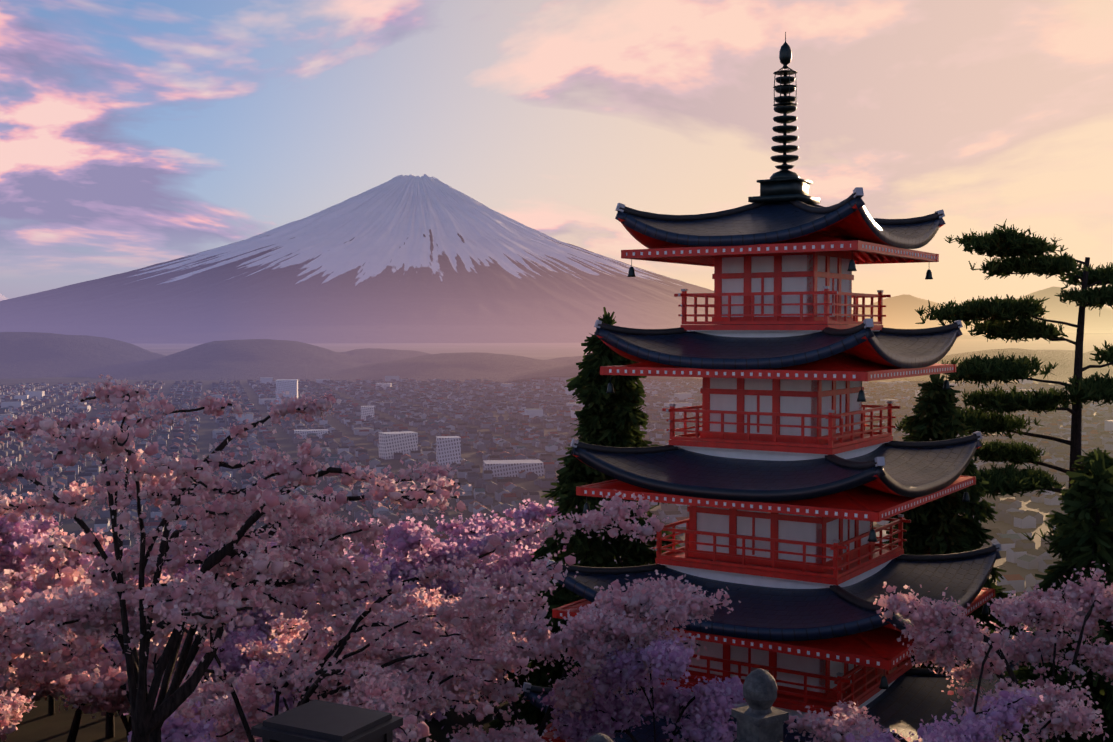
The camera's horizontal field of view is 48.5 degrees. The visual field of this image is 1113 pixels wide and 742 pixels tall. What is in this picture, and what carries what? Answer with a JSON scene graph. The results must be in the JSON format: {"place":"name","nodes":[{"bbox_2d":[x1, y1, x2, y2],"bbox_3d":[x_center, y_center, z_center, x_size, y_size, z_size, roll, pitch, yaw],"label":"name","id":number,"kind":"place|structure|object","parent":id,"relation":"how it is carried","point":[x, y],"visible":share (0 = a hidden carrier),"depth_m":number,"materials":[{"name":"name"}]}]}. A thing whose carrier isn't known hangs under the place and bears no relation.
{"place":"outdoors","nodes":[
{"label":"outdoors","id":0,"kind":"place"},
{"bbox_2d":[0,294,7,300],"bbox_3d":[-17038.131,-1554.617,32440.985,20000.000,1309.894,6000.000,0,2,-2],"label":"range","id":1,"kind":"structure","parent":0,"point":[2,297],"depth_m":32036.32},
{"bbox_2d":[0,174,986,343],"bbox_3d":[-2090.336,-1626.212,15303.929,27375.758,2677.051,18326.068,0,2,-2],"label":"mountain","id":2,"kind":"structure","parent":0,"point":[424,258],"depth_m":15012.00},
{"bbox_2d":[0,682,1020,741],"bbox_3d":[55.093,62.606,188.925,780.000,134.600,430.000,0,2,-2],"label":"hillside ground","id":3,"kind":"structure","parent":0,"point":[38,723],"depth_m":42.12,"materials":[{"name":"soil"}]},
{"bbox_2d":[0,507,61,592],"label":"cherry","id":4,"kind":"object","parent":3,"relation":"on","point":[20,531],"visible":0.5,"depth_m":45.48,"materials":[{"name":"pink plant"}]},
{"bbox_2d":[0,610,73,731],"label":"cherry tree","id":5,"kind":"object","parent":3,"relation":"on","point":[41,639],"visible":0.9,"depth_m":22.72,"materials":[{"name":"pink plant"}]},
{"bbox_2d":[0,574,103,741],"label":"cherry","id":6,"kind":"object","parent":3,"relation":"on","point":[7,683],"visible":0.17,"depth_m":31.72,"materials":[{"name":"pink plant"}]},
{"bbox_2d":[2,565,103,714],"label":"cherry","id":7,"kind":"object","parent":3,"relation":"on","point":[33,573],"visible":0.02,"depth_m":41.08,"materials":[{"name":"pink plant"}]},
{"bbox_2d":[26,646,177,741],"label":"cherry","id":8,"kind":"object","parent":3,"relation":"on","point":[120,704],"visible":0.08,"depth_m":33.64,"materials":[{"name":"pink plant"}]},
{"bbox_2d":[0,527,204,741],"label":"cherry","id":9,"kind":"object","parent":3,"relation":"on","point":[43,552],"visible":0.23,"depth_m":37.08,"materials":[{"name":"pink plant"}]},
{"bbox_2d":[9,537,200,737],"bbox_3d":[-15.061,8.848,40.869,7.547,7.688,6.861,1,2,21],"label":"cherry","id":10,"kind":"object","parent":3,"relation":"on","point":[81,559],"visible":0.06,"depth_m":38.68,"materials":[{"name":"pink plant"}]},
{"bbox_2d":[0,575,244,721],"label":"cherry","id":11,"kind":"object","parent":3,"relation":"on","point":[95,672],"visible":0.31,"depth_m":31.59,"materials":[{"name":"pink plant"}]},
{"bbox_2d":[95,544,208,591],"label":"cherry","id":12,"kind":"object","parent":3,"relation":"on","point":[108,553],"depth_m":44.12,"materials":[{"name":"pink plant"}]},
{"bbox_2d":[85,577,279,719],"bbox_3d":[-11.292,9.635,37.939,5.219,6.179,5.707,1,2,21],"label":"cherry","id":13,"kind":"object","parent":3,"relation":"on","point":[232,657],"visible":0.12,"depth_m":37.19,"materials":[{"name":"pink plant"}]},
{"bbox_2d":[126,573,293,676],"bbox_3d":[-11.259,9.547,40.520,5.834,6.150,5.507,-2,3,-41],"label":"cherry","id":14,"kind":"object","parent":3,"relation":"on","point":[136,585],"depth_m":39.46,"materials":[{"name":"pink plant"}]},
{"bbox_2d":[130,535,301,674],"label":"cherry","id":15,"kind":"object","parent":3,"relation":"on","point":[253,614],"visible":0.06,"depth_m":40.12,"materials":[{"name":"pink plant"}]},
{"bbox_2d":[0,419,459,741],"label":"cherry tree","id":16,"kind":"object","parent":3,"relation":"on","point":[82,614],"visible":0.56,"depth_m":16.56,"materials":[{"name":"pink plant"}]},
{"bbox_2d":[0,374,474,741],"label":"cherry tree","id":17,"kind":"object","parent":3,"relation":"on","point":[226,522],"visible":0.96,"depth_m":15.30,"materials":[{"name":"pink plant"}]},
{"bbox_2d":[123,613,431,741],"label":"cherry","id":18,"kind":"object","parent":3,"relation":"on","point":[177,730],"visible":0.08,"depth_m":27.93,"materials":[{"name":"pink plant"}]},
{"bbox_2d":[261,526,294,640],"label":"cherry","id":19,"kind":"object","parent":3,"relation":"on","point":[269,629],"visible":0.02,"depth_m":46.52,"materials":[{"name":"pink plant"}]},
{"bbox_2d":[266,520,356,641],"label":"cherry","id":20,"kind":"object","parent":3,"relation":"on","point":[344,550],"visible":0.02,"depth_m":47.43,"materials":[{"name":"pink plant"}]},
{"bbox_2d":[251,699,402,741],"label":"stone pillar","id":21,"kind":"structure","parent":3,"relation":"on","point":[315,720],"depth_m":13.68,"materials":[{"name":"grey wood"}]},
{"bbox_2d":[254,521,434,633],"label":"cherry","id":22,"kind":"object","parent":3,"relation":"on","point":[362,551],"visible":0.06,"depth_m":41.11,"materials":[{"name":"pink plant"}]},
{"bbox_2d":[197,596,552,741],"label":"cherry tree","id":23,"kind":"object","parent":3,"relation":"on","point":[254,691],"visible":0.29,"depth_m":23.99,"materials":[{"name":"pink plant"}]},
{"bbox_2d":[296,690,470,728],"bbox_3d":[-4.560,9.844,33.953,6.184,6.063,5.945,0,2,14],"label":"cherry","id":24,"kind":"object","parent":3,"relation":"on","point":[437,715],"visible":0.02,"depth_m":32.34,"materials":[{"name":"pink plant"}]},
{"bbox_2d":[101,489,668,741],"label":"cherry tree","id":25,"kind":"object","parent":3,"relation":"on","point":[478,605],"visible":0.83,"depth_m":21.00,"materials":[{"name":"pink plant"}]},
{"bbox_2d":[295,529,476,635],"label":"cherry","id":26,"kind":"object","parent":3,"relation":"on","point":[438,552],"visible":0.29,"depth_m":41.14,"materials":[{"name":"pink plant"}]},
{"bbox_2d":[343,555,515,634],"bbox_3d":[-4.486,9.177,40.456,6.468,7.004,5.916,-1,2,-28],"label":"cherry","id":27,"kind":"object","parent":3,"relation":"on","point":[377,569],"visible":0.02,"depth_m":38.48,"materials":[{"name":"pink plant"}]},
{"bbox_2d":[348,516,536,720],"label":"cherry","id":28,"kind":"object","parent":3,"relation":"on","point":[404,537],"visible":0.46,"depth_m":40.49,"materials":[{"name":"pink plant"}]},
{"bbox_2d":[429,498,566,695],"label":"cherry","id":29,"kind":"object","parent":3,"relation":"on","point":[532,512],"visible":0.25,"depth_m":46.56,"materials":[{"name":"pink plant"}]},
{"bbox_2d":[459,510,548,592],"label":"cherry","id":30,"kind":"object","parent":3,"relation":"on","point":[494,522],"visible":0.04,"depth_m":48.72,"materials":[{"name":"pink plant"}]},
{"bbox_2d":[506,540,565,672],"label":"cherry","id":31,"kind":"object","parent":3,"relation":"on","point":[536,568],"depth_m":47.55,"materials":[{"name":"pink plant"}]},
{"bbox_2d":[359,570,740,737],"bbox_3d":[-0.572,8.637,25.935,8.596,9.058,5.397,2,3,37],"label":"cherry tree","id":32,"kind":"object","parent":3,"relation":"on","point":[590,635],"visible":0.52,"depth_m":24.68,"materials":[{"name":"pink plant"}]},
{"bbox_2d":[488,307,680,729],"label":"cedar","id":33,"kind":"object","parent":3,"relation":"on","point":[617,418],"visible":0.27,"depth_m":40.13,"materials":[{"name":"green plant"}]},
{"bbox_2d":[533,631,747,741],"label":"cherry tree","id":34,"kind":"object","parent":3,"relation":"on","point":[709,706],"visible":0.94,"depth_m":24.77,"materials":[{"name":"purple plant"}]},
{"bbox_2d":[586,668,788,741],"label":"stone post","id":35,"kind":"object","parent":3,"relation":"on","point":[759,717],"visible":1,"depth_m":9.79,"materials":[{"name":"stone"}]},
{"bbox_2d":[522,32,1020,741],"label":"pagoda","id":36,"kind":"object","parent":3,"relation":"on","point":[786,476],"visible":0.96,"depth_m":31.73,"materials":[{"name":"wood"}]},
{"bbox_2d":[844,682,1043,741],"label":"cherry tree","id":37,"kind":"object","parent":3,"relation":"on","point":[1008,709],"visible":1,"depth_m":19.84,"materials":[{"name":"purple plant"}]},
{"bbox_2d":[783,588,1108,741],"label":"cherry tree","id":38,"kind":"object","parent":3,"relation":"on","point":[1075,721],"visible":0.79,"depth_m":23.33,"materials":[{"name":"pink plant"}]},
{"bbox_2d":[882,374,1030,741],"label":"cedar","id":39,"kind":"object","parent":3,"relation":"on","point":[938,526],"visible":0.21,"depth_m":40.59,"materials":[{"name":"green plant"}]},
{"bbox_2d":[873,561,1112,741],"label":"cherry tree","id":40,"kind":"object","parent":3,"relation":"on","point":[961,638],"visible":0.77,"depth_m":25.46,"materials":[{"name":"pink plant"}]},
{"bbox_2d":[894,219,1112,559],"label":"pine","id":41,"kind":"object","parent":3,"relation":"on","point":[1026,249],"visible":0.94,"depth_m":47.39,"materials":[{"name":"green plant"}]},
{"bbox_2d":[979,621,1032,656],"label":"cherry","id":42,"kind":"object","parent":3,"relation":"on","point":[1013,638],"depth_m":73.86,"materials":[{"name":"plant"}]},
{"bbox_2d":[1022,521,1065,559],"bbox_3d":[18.380,5.771,34.185,8.574,13.016,9.995,-1,2,-30],"label":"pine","id":43,"kind":"object","parent":3,"relation":"on","point":[1051,527],"depth_m":37.23,"materials":[{"name":"green plant"}]},
{"bbox_2d":[1003,449,1112,741],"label":"cedar","id":44,"kind":"object","parent":3,"relation":"on","point":[1079,543],"visible":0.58,"depth_m":30.52,"materials":[{"name":"green plant"}]},
{"bbox_2d":[1018,447,1112,741],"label":"cedar","id":45,"kind":"object","parent":3,"relation":"on","point":[1084,466],"visible":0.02,"depth_m":39.53,"materials":[{"name":"green plant"}]},
{"bbox_2d":[0,332,1112,382],"bbox_3d":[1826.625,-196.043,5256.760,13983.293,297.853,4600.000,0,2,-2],"label":"hills","id":46,"kind":"structure","parent":0,"point":[35,355],"depth_m":3513.54,"materials":[{"name":"purple"}]},
{"bbox_2d":[0,378,1112,631],"bbox_3d":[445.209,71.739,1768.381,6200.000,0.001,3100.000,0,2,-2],"label":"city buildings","id":47,"kind":"structure","parent":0,"point":[208,426],"depth_m":1345.61,"materials":[{"name":"grey concrete"}]},
{"bbox_2d":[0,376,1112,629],"bbox_3d":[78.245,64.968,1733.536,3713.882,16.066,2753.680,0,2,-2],"label":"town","id":48,"kind":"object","parent":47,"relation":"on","point":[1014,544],"visible":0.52,"depth_m":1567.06},
{"bbox_2d":[276,379,921,476],"bbox_3d":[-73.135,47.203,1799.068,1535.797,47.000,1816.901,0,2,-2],"label":"buildings","id":49,"kind":"structure","parent":47,"relation":"on","point":[448,449],"depth_m":1255.10,"materials":[{"name":"grey concrete"}]},
{"bbox_2d":[0,0,1112,309],"label":"sky","id":50,"kind":"structure","parent":0,"point":[135,134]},
{"bbox_2d":[57,333,1112,377],"bbox_3d":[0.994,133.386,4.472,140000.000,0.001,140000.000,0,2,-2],"label":"ground","id":51,"kind":"structure","parent":0,"point":[543,351],"depth_m":8838.57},
{"bbox_2d":[852,287,1112,333],"bbox_3d":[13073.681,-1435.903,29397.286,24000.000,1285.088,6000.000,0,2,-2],"label":"distant hills","id":52,"kind":"structure","parent":0,"point":[899,312],"depth_m":27463.85,"materials":[{"name":"orange"}]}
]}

